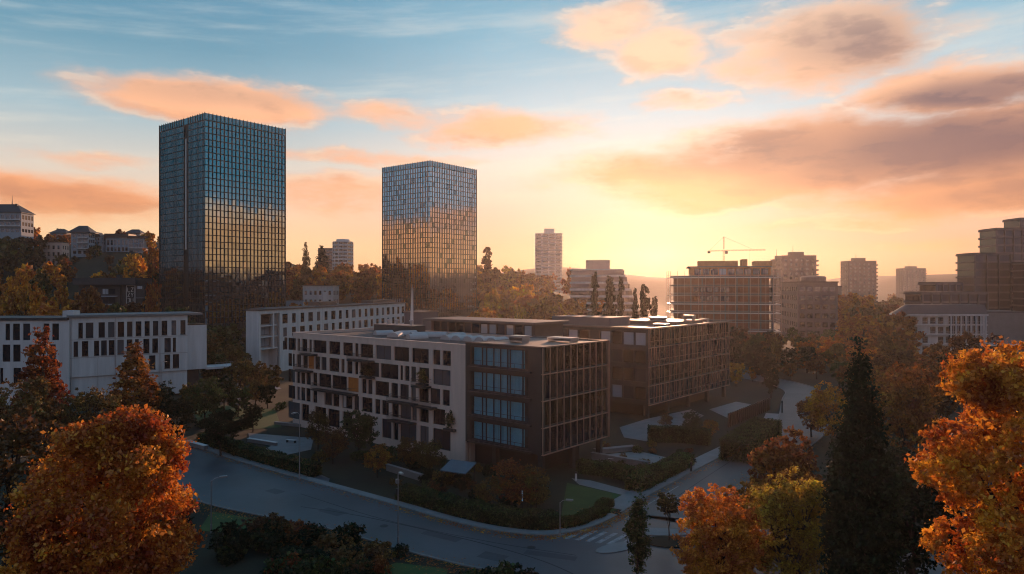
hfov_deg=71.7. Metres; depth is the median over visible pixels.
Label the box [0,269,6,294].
broadleaf tree
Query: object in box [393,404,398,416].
window
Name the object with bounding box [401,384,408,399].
window
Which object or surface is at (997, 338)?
window
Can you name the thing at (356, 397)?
window
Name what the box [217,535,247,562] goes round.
shrub
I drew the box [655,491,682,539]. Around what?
young tree
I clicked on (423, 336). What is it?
skylight
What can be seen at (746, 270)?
window
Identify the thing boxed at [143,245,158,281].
broadleaf tree
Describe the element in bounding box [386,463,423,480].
wall
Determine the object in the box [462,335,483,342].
skylight
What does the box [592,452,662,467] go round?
garden terrace
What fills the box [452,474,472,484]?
shrub
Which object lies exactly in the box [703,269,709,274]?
window
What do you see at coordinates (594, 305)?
poplar tree
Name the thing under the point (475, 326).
window
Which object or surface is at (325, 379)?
window
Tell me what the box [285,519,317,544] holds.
shrub
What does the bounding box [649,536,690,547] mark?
tree island
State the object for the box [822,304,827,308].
window
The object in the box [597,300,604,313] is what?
broadleaf tree
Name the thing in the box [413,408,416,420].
window
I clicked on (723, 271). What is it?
window
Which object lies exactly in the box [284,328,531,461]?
apartment building
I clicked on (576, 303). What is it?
broadleaf tree
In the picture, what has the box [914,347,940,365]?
broadleaf tree
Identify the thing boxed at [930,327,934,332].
window
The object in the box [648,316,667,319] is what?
roof duct
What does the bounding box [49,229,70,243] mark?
hill house
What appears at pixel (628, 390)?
window
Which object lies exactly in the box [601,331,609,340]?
window
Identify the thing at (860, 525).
conifer tree
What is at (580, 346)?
window
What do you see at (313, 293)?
white house
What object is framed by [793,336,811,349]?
broadleaf tree
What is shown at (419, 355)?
window
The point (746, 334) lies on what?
broadleaf tree
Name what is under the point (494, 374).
window
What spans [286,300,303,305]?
shed
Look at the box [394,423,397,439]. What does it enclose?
window
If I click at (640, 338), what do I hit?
window
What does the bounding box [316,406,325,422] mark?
window
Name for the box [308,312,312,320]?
window
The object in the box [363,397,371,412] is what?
window
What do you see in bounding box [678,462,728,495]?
tar seam
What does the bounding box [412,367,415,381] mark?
window
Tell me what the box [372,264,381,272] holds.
broadleaf tree
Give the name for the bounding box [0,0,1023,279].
sky
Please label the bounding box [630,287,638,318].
poplar tree
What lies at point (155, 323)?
window
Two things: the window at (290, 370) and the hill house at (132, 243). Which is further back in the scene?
the hill house at (132, 243)
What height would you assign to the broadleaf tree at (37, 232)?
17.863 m
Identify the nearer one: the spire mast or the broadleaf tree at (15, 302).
the spire mast
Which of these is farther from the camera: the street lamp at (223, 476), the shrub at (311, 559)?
the street lamp at (223, 476)
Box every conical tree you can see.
[4,326,78,431]
[99,341,165,424]
[299,242,312,291]
[313,245,330,279]
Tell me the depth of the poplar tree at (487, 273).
453.87 m
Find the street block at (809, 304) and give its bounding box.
[779,276,838,337]
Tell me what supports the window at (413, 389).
in the apartment building at (392, 396)
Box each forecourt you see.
[620,409,703,440]
[710,402,750,417]
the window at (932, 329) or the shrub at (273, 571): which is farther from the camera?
the window at (932, 329)
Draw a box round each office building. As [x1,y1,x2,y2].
[465,336,609,477]
[552,315,731,418]
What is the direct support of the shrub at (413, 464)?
on the ground at (344, 470)
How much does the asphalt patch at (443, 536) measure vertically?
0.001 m
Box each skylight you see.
[372,330,393,336]
[386,331,404,337]
[400,330,416,336]
[405,333,428,339]
[409,332,427,333]
[428,332,447,337]
[439,334,460,340]
[446,332,465,334]
[450,335,471,341]
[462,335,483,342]
[474,336,494,341]
[487,337,508,340]
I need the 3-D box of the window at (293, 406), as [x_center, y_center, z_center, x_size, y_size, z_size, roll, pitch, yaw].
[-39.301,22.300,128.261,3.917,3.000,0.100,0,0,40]
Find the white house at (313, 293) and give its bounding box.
[302,285,339,305]
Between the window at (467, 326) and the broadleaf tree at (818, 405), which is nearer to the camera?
the broadleaf tree at (818, 405)
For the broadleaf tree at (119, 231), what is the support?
on the ground at (344, 470)
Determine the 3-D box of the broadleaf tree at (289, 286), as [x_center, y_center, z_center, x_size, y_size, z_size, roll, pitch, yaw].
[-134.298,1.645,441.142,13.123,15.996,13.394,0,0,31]
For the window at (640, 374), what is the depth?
134.90 m
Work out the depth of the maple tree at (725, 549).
51.85 m
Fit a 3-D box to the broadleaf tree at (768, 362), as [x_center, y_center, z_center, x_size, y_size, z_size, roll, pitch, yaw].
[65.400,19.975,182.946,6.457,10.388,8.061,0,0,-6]
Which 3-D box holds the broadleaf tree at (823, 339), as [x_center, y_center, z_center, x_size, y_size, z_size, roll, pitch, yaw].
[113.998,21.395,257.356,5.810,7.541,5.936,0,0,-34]
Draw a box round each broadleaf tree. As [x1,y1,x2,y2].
[0,236,23,276]
[0,236,34,267]
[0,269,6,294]
[0,283,9,298]
[0,289,32,315]
[0,376,65,463]
[0,408,64,566]
[6,263,35,293]
[6,264,48,315]
[6,310,24,315]
[17,234,48,271]
[24,268,52,302]
[34,227,42,239]
[35,301,71,315]
[36,261,68,288]
[43,234,57,240]
[48,256,77,286]
[49,234,67,241]
[49,282,70,309]
[54,254,72,265]
[54,386,121,431]
[64,234,70,244]
[70,285,109,312]
[71,256,79,263]
[85,253,92,261]
[89,244,102,256]
[89,270,102,277]
[93,272,115,277]
[103,255,113,265]
[105,302,126,312]
[110,260,140,277]
[115,229,125,233]
[121,302,142,311]
[123,253,147,277]
[140,231,156,247]
[141,262,158,286]
[141,279,161,311]
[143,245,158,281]
[143,380,178,417]
[158,396,197,438]
[159,306,190,319]
[177,382,208,419]
[183,376,227,422]
[198,409,239,455]
[200,351,230,387]
[206,323,245,361]
[207,330,225,378]
[209,375,238,411]
[216,343,251,375]
[223,359,257,388]
[224,387,252,416]
[236,356,256,386]
[239,402,264,431]
[244,375,267,403]
[251,361,270,385]
[257,384,277,407]
[261,364,283,394]
[286,262,293,276]
[286,268,295,293]
[286,277,302,298]
[289,275,309,299]
[290,266,301,279]
[305,409,330,449]
[308,264,332,284]
[320,426,349,463]
[321,272,346,295]
[333,263,352,274]
[335,281,348,299]
[338,408,379,457]
[340,270,353,292]
[349,279,372,302]
[352,270,378,297]
[358,263,379,272]
[359,267,380,296]
[363,443,392,477]
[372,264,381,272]
[376,274,381,299]
[395,435,421,469]
[414,439,446,468]
[473,475,503,502]
[474,309,496,316]
[477,274,491,303]
[478,288,502,317]
[479,290,503,307]
[479,307,495,317]
[481,274,497,291]
[482,302,503,317]
[490,267,500,286]
[490,296,511,309]
[490,457,537,507]
[494,273,515,289]
[498,304,524,318]
[501,265,511,275]
[501,290,517,302]
[503,268,520,287]
[509,283,534,296]
[510,295,537,309]
[513,294,541,314]
[513,303,525,318]
[517,270,539,292]
[518,463,550,507]
[524,292,563,319]
[535,289,546,295]
[538,275,543,287]
[540,290,559,303]
[541,273,557,291]
[559,303,577,314]
[560,267,571,294]
[563,301,585,314]
[568,298,588,314]
[577,299,585,307]
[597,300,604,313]
[657,412,672,424]
[681,410,702,426]
[702,419,718,434]
[729,326,746,362]
[729,344,744,381]
[729,362,747,386]
[734,326,749,359]
[741,338,760,363]
[744,342,764,367]
[748,367,756,381]
[749,332,767,351]
[750,344,780,380]
[760,331,781,351]
[762,337,783,362]
[762,345,782,373]
[762,368,778,397]
[763,331,783,343]
[777,347,798,375]
[780,333,787,346]
[781,362,800,378]
[785,327,800,341]
[789,334,802,347]
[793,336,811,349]
[795,398,829,436]
[796,341,821,369]
[797,346,816,372]
[800,380,849,442]
[804,353,826,378]
[806,334,818,344]
[815,336,833,347]
[817,328,837,345]
[819,339,852,360]
[821,344,847,375]
[827,343,847,358]
[830,432,936,532]
[833,320,862,346]
[835,354,865,382]
[838,292,876,312]
[838,293,874,321]
[838,299,859,333]
[838,346,867,364]
[846,361,899,387]
[847,300,882,336]
[848,313,881,341]
[858,326,899,358]
[861,349,877,359]
[861,361,946,474]
[872,363,911,384]
[873,332,912,366]
[875,463,974,573]
[877,304,899,315]
[878,300,889,306]
[879,310,926,353]
[885,348,916,369]
[886,376,923,422]
[889,295,903,305]
[904,358,950,409]
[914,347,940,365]
[924,378,958,424]
[926,341,950,357]
[934,348,961,404]
[939,330,1016,428]
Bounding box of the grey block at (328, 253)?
[318,248,331,271]
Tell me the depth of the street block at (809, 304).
317.33 m
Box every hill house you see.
[40,242,68,267]
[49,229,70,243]
[67,226,98,256]
[95,232,105,252]
[104,234,147,252]
[126,229,144,235]
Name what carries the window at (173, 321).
in the office block at (177, 341)
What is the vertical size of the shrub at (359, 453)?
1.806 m
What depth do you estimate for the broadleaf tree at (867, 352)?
189.05 m
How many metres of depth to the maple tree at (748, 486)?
66.14 m
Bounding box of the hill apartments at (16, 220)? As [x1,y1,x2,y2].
[0,198,35,248]
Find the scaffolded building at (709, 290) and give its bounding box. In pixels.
[671,259,775,338]
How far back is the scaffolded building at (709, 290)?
269.94 m
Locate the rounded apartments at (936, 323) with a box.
[889,304,988,356]
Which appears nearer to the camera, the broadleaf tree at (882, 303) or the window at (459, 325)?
the window at (459, 325)
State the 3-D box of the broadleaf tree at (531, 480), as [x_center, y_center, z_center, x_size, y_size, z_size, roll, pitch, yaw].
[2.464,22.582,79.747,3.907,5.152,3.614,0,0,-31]
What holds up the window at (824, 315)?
in the street block at (809, 304)
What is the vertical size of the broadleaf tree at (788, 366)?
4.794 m
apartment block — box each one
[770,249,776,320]
[776,252,818,322]
[841,258,877,301]
[896,266,926,304]
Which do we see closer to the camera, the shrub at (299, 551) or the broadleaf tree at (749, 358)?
the shrub at (299, 551)
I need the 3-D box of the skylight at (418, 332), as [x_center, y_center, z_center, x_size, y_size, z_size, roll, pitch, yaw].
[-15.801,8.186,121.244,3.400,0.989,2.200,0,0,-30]
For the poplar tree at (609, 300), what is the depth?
216.57 m
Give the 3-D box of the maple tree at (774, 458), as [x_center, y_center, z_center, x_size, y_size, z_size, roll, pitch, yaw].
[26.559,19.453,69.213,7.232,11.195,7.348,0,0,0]
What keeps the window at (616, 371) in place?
in the bronze office building at (675, 363)
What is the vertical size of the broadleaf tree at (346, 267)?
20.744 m
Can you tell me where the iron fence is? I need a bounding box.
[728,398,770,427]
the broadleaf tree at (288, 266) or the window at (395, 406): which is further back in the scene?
the broadleaf tree at (288, 266)
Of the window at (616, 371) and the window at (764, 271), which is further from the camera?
the window at (764, 271)
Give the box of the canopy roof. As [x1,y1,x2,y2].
[440,459,475,481]
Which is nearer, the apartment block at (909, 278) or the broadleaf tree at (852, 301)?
the broadleaf tree at (852, 301)
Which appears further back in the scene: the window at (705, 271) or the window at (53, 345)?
the window at (705, 271)
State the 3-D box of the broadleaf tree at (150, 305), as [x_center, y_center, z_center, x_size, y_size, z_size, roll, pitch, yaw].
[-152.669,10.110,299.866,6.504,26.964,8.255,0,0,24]
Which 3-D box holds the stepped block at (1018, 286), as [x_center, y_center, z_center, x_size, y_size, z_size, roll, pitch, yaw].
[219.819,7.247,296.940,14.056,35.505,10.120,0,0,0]
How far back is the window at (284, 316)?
211.75 m
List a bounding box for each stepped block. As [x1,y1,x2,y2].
[903,291,988,309]
[918,282,962,290]
[956,253,1011,310]
[978,228,1023,310]
[1002,218,1023,227]
[1011,262,1023,310]
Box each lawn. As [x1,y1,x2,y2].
[195,405,280,429]
[201,512,263,532]
[367,563,447,573]
[561,483,620,515]
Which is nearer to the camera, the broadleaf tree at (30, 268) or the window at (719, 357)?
the window at (719, 357)
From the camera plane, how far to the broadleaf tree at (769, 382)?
159.47 m
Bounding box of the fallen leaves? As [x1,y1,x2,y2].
[46,433,820,573]
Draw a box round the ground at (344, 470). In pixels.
[0,242,1023,573]
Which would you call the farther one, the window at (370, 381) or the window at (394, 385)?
the window at (370, 381)
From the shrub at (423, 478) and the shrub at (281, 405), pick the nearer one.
the shrub at (423, 478)
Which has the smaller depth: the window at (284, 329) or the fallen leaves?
the fallen leaves
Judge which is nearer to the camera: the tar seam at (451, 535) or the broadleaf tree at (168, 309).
the tar seam at (451, 535)
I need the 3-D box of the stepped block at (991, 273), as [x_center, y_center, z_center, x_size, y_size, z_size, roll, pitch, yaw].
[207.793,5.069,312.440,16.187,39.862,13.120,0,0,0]
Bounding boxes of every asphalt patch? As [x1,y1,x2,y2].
[266,488,284,493]
[319,507,346,515]
[421,531,460,541]
[477,551,508,561]
[523,550,576,560]
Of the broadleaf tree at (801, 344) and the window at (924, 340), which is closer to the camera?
the broadleaf tree at (801, 344)
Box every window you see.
[3,345,9,361]
[6,324,9,339]
[13,324,19,339]
[14,345,19,361]
[14,368,20,383]
[24,324,29,339]
[49,344,55,359]
[53,323,58,339]
[74,341,77,356]
[78,323,82,337]
[82,341,87,355]
[86,323,92,337]
[94,341,98,355]
[99,322,104,337]
[101,340,106,354]
[102,289,108,293]
[102,297,108,302]
[108,322,113,336]
[109,289,114,293]
[109,297,114,302]
[109,340,113,354]
[117,340,123,354]
[118,322,123,336]
[127,322,131,335]
[127,339,131,350]
[136,321,140,335]
[143,339,148,352]
[145,321,149,335]
[149,355,154,369]
[152,338,157,352]
[153,321,157,335]
[162,321,166,334]
[164,338,170,351]
[164,354,169,368]
[172,320,175,334]
[173,338,175,351]
[173,354,178,367]
[180,320,184,334]
[261,314,268,323]
[261,326,268,334]
[261,337,268,346]
[282,314,286,323]
[283,327,286,336]
[284,337,286,348]
[289,338,295,349]
[289,353,291,365]
[289,369,291,381]
[289,385,294,398]
[289,401,299,418]
[292,313,295,322]
[292,369,294,381]
[298,354,300,366]
[302,373,304,383]
[302,387,304,400]
[303,339,306,350]
[303,404,308,420]
[304,356,307,367]
[307,373,310,384]
[307,388,309,401]
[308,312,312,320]
[314,340,325,352]
[314,372,316,385]
[314,391,316,402]
[316,356,319,369]
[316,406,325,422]
[320,373,330,387]
[322,357,325,369]
[326,393,331,404]
[329,409,339,427]
[330,341,339,354]
[330,358,338,371]
[331,311,334,318]
[333,375,346,389]
[334,394,338,406]
[343,396,351,408]
[344,342,352,355]
[344,411,351,429]
[348,361,351,373]
[355,396,358,409]
[361,344,372,357]
[361,362,378,376]
[363,379,365,392]
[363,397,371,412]
[369,380,371,393]
[376,381,388,396]
[376,399,379,413]
[377,345,390,359]
[381,363,397,378]
[383,400,388,414]
[383,419,390,438]
[392,383,397,397]
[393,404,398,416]
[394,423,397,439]
[395,347,408,361]
[401,365,402,379]
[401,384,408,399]
[401,405,410,419]
[401,424,415,442]
[405,366,408,380]
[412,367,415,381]
[412,387,415,400]
[413,348,428,363]
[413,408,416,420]
[420,367,428,382]
[420,389,428,402]
[420,409,428,422]
[421,426,428,444]
[431,388,439,404]
[434,321,439,330]
[434,350,439,364]
[434,369,449,385]
[434,409,444,425]
[434,428,449,450]
[441,322,446,331]
[443,350,450,365]
[443,390,449,405]
[449,322,454,331]
[457,322,462,331]
[464,323,470,332]
[472,323,478,332]
[481,323,486,333]
[482,347,493,366]
[482,372,493,391]
[482,397,493,416]
[482,422,493,442]
[489,324,495,333]
[494,348,500,366]
[494,374,500,392]
[494,399,500,417]
[494,424,500,443]
[497,324,503,334]
[506,325,512,334]
[510,349,522,369]
[510,375,522,395]
[510,401,522,421]
[510,427,522,447]
[515,325,521,334]
[524,325,531,335]
[541,342,604,372]
[541,366,604,398]
[541,390,604,424]
[541,414,604,451]
[563,329,566,336]
[569,329,577,336]
[579,330,587,338]
[590,330,598,338]
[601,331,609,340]
[612,331,621,343]
[612,349,621,361]
[612,366,621,379]
[612,384,621,397]
[624,332,633,344]
[624,350,633,362]
[624,367,633,380]
[624,385,633,398]
[635,332,645,345]
[635,350,645,363]
[635,368,645,381]
[635,386,645,400]
[650,338,727,364]
[650,370,727,402]
[651,322,727,345]
[651,354,727,383]
[694,269,700,274]
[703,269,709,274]
[706,287,711,291]
[706,296,711,300]
[711,269,717,274]
[719,269,725,274]
[727,268,734,274]
[736,268,742,274]
[744,268,750,274]
[753,268,759,274]
[761,268,767,274]
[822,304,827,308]
[822,313,827,317]
[822,322,827,326]
[922,317,927,323]
[922,337,927,342]
[930,317,934,323]
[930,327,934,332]
[938,317,942,323]
[938,327,942,332]
[991,335,1003,339]
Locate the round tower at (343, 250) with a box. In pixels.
[332,239,353,270]
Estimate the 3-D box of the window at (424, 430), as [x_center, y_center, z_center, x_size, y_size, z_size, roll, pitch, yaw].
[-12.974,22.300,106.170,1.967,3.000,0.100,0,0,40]
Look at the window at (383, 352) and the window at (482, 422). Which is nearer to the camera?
the window at (482, 422)
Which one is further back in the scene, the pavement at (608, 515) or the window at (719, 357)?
the window at (719, 357)
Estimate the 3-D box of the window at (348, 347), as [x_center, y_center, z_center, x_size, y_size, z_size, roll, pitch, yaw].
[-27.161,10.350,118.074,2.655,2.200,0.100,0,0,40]
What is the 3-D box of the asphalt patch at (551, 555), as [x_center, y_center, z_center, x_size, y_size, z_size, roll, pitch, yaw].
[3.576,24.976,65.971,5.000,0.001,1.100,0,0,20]
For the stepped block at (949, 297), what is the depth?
268.50 m
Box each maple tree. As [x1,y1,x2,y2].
[0,403,206,573]
[669,483,766,573]
[722,479,769,528]
[740,465,831,573]
[746,425,824,516]
[904,335,1023,573]
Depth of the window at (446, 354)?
103.10 m
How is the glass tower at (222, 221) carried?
on the ground at (344, 470)
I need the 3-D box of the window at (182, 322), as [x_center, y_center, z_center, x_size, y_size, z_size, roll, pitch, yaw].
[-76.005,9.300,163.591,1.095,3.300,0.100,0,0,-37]
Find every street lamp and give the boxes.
[210,475,226,532]
[291,412,299,479]
[395,472,403,543]
[559,499,572,535]
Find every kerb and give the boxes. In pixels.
[177,439,617,535]
[191,499,484,569]
[620,378,785,511]
[736,371,827,494]
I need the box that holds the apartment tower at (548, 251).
[535,229,561,293]
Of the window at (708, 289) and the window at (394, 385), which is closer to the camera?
the window at (394, 385)
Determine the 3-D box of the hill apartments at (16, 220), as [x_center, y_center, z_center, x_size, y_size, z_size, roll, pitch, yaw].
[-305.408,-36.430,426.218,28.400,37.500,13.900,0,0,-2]
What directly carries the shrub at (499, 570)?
on the ground at (344, 470)
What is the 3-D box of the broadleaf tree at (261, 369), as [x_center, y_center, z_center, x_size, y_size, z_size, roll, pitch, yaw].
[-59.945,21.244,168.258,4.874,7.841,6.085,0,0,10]
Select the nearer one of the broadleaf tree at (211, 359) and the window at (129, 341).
the window at (129, 341)
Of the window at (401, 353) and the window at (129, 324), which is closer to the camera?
the window at (401, 353)
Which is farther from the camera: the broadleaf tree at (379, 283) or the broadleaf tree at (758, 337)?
the broadleaf tree at (379, 283)
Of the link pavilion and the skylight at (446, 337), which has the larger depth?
the link pavilion
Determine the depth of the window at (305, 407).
126.14 m
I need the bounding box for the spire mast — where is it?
[410,291,413,323]
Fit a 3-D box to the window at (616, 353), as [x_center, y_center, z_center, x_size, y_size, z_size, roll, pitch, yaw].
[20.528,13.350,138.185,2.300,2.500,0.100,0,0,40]
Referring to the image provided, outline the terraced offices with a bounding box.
[570,260,640,317]
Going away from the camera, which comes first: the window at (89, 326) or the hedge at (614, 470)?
the hedge at (614, 470)
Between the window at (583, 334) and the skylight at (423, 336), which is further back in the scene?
the window at (583, 334)
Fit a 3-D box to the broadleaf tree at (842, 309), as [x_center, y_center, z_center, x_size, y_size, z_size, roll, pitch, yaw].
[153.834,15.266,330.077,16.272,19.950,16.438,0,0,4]
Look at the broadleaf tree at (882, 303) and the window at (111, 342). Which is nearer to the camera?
the window at (111, 342)
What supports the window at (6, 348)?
in the office block at (16, 339)
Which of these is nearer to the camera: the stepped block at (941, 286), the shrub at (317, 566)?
the shrub at (317, 566)
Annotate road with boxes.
[74,424,993,573]
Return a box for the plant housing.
[374,319,425,331]
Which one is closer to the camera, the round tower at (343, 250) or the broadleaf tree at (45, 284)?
the broadleaf tree at (45, 284)
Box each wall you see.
[190,441,207,449]
[247,438,277,445]
[274,421,300,426]
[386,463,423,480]
[591,452,648,465]
[593,445,633,453]
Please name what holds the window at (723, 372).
in the bronze office building at (675, 363)
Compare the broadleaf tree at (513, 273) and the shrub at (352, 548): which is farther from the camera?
the broadleaf tree at (513, 273)
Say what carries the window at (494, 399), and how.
in the office building at (540, 401)
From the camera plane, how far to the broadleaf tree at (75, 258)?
430.93 m
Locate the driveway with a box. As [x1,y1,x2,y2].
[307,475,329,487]
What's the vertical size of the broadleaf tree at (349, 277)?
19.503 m
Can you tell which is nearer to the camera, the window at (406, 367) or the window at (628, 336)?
the window at (406, 367)
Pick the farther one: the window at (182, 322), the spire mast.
the window at (182, 322)
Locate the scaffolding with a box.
[667,270,780,336]
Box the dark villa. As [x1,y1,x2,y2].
[72,275,156,311]
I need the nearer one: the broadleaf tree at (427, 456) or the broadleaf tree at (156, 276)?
the broadleaf tree at (427, 456)
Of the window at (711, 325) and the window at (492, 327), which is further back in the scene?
the window at (711, 325)
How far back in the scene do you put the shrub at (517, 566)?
59.77 m
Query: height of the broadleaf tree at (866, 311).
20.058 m
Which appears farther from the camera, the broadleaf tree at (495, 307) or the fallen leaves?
the broadleaf tree at (495, 307)
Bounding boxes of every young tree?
[622,492,653,573]
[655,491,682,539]
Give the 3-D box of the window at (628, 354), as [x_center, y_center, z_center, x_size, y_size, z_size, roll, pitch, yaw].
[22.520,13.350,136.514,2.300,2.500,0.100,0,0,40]
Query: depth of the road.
74.20 m
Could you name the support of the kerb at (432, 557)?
on the ground at (344, 470)
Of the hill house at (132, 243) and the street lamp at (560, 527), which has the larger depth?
the hill house at (132, 243)
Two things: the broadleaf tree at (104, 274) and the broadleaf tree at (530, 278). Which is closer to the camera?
the broadleaf tree at (104, 274)
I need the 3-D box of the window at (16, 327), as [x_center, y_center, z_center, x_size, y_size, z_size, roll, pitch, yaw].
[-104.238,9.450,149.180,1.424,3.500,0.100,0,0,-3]
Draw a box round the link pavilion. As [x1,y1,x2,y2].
[423,317,568,336]
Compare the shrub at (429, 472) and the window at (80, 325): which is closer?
the shrub at (429, 472)
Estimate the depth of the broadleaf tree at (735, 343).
232.04 m
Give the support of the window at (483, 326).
in the link pavilion
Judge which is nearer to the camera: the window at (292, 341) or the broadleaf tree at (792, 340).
the window at (292, 341)
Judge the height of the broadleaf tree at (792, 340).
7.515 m
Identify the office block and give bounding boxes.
[0,310,79,404]
[62,311,239,401]
[244,299,405,371]
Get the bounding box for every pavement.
[185,440,614,533]
[610,413,778,509]
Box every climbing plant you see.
[359,365,374,379]
[415,369,428,385]
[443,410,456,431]
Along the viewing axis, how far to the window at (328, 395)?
121.69 m
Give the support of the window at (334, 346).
in the apartment building at (392, 396)
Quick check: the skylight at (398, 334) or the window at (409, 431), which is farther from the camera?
the skylight at (398, 334)
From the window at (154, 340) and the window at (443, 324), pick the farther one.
the window at (154, 340)
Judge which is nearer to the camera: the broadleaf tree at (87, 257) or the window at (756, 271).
the window at (756, 271)
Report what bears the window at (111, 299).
in the dark villa
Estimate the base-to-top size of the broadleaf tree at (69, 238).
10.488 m
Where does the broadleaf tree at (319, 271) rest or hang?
on the ground at (344, 470)
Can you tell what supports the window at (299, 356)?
in the apartment building at (392, 396)
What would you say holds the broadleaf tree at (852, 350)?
on the ground at (344, 470)
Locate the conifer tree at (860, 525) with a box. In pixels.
[809,333,909,573]
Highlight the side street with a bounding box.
[620,373,825,533]
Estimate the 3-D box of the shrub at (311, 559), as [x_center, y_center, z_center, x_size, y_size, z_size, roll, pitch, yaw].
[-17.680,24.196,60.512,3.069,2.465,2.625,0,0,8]
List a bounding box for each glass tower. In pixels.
[159,112,285,339]
[382,160,476,316]
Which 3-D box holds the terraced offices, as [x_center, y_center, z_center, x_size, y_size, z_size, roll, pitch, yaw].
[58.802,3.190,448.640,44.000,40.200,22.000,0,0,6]
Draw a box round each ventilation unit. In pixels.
[509,335,529,342]
[547,336,578,342]
[653,323,669,326]
[683,315,695,319]
[699,318,708,322]
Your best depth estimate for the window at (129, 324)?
157.02 m
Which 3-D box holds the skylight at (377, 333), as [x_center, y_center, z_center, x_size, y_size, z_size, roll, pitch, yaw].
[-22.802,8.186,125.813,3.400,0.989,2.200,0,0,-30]
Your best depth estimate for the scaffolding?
266.40 m
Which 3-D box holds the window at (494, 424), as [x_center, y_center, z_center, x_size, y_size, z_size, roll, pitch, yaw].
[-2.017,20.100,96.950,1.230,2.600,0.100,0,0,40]
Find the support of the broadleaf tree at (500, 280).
on the ground at (344, 470)
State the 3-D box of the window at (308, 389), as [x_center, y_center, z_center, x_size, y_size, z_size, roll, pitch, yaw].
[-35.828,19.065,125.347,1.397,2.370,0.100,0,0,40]
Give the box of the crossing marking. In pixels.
[557,529,628,543]
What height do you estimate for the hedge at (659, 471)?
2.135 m
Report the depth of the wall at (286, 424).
127.65 m
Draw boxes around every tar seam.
[301,506,572,573]
[302,494,572,554]
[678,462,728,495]
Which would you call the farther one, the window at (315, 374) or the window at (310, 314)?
the window at (310, 314)
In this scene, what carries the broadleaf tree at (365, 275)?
on the ground at (344, 470)
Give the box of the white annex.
[987,310,1023,354]
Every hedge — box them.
[196,430,322,476]
[394,483,561,529]
[559,497,614,528]
[575,458,637,480]
[623,452,694,491]
[647,424,712,445]
[718,416,782,463]
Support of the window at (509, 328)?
in the link pavilion
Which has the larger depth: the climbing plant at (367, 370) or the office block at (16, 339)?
the office block at (16, 339)
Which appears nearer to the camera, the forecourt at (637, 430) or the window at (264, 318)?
the forecourt at (637, 430)
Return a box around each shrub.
[206,531,256,560]
[209,405,223,413]
[210,519,238,536]
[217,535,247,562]
[217,551,239,566]
[232,419,249,430]
[233,515,268,531]
[249,529,279,550]
[253,519,287,539]
[258,520,293,546]
[260,543,300,571]
[261,565,279,573]
[263,551,303,573]
[263,558,290,573]
[265,512,287,524]
[272,401,287,410]
[282,547,316,569]
[284,556,315,573]
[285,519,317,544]
[287,525,309,545]
[289,554,335,573]
[290,521,317,544]
[290,523,326,547]
[291,543,324,558]
[311,532,355,550]
[329,520,366,548]
[331,546,365,571]
[338,544,362,560]
[349,450,369,460]
[363,538,396,561]
[371,554,394,573]
[379,446,397,456]
[388,455,397,461]
[392,543,408,558]
[397,452,417,462]
[406,460,422,468]
[418,475,430,482]
[421,467,438,478]
[431,470,456,482]
[433,458,446,466]
[444,472,459,482]
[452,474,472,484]
[458,567,483,573]
[469,463,482,472]
[479,566,502,573]
[482,462,499,475]
[488,559,518,573]
[497,497,520,507]
[502,560,538,573]
[523,489,545,504]
[631,445,643,452]
[634,462,647,468]
[647,440,656,446]
[648,447,656,452]
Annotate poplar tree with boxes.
[480,247,493,292]
[589,271,599,315]
[602,275,616,315]
[617,276,624,315]
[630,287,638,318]
[639,284,651,317]
[649,296,657,315]
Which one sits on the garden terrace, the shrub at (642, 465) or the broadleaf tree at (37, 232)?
the shrub at (642, 465)
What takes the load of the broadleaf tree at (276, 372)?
on the ground at (344, 470)
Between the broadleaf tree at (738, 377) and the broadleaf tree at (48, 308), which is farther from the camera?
the broadleaf tree at (48, 308)
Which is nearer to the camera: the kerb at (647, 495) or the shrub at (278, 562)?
the shrub at (278, 562)
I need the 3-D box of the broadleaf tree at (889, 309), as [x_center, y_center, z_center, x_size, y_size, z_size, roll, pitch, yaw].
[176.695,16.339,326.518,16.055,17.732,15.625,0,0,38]
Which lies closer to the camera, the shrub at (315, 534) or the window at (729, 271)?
the shrub at (315, 534)
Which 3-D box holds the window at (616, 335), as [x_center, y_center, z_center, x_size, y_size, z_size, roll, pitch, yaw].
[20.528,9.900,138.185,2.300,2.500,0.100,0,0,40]
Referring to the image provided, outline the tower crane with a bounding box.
[707,237,765,260]
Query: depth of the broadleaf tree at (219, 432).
104.32 m
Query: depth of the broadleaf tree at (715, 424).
117.69 m
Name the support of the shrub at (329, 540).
on the ground at (344, 470)
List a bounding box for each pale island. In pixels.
[596,541,631,553]
[631,528,689,535]
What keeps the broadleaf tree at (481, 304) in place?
on the ground at (344, 470)
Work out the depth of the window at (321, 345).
123.24 m
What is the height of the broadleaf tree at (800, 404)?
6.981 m
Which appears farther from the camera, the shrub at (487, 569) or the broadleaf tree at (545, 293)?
the broadleaf tree at (545, 293)
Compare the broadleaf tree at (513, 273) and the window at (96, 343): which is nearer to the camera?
the window at (96, 343)
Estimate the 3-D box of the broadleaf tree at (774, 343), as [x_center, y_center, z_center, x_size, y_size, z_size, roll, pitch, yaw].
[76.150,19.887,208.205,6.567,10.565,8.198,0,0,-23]
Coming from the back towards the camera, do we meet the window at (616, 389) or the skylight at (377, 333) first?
the window at (616, 389)
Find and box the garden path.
[572,478,646,497]
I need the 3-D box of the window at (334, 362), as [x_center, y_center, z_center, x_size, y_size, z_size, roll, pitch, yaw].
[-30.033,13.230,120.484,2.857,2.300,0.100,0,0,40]
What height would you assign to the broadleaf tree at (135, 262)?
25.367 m
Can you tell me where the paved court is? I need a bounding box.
[248,433,312,454]

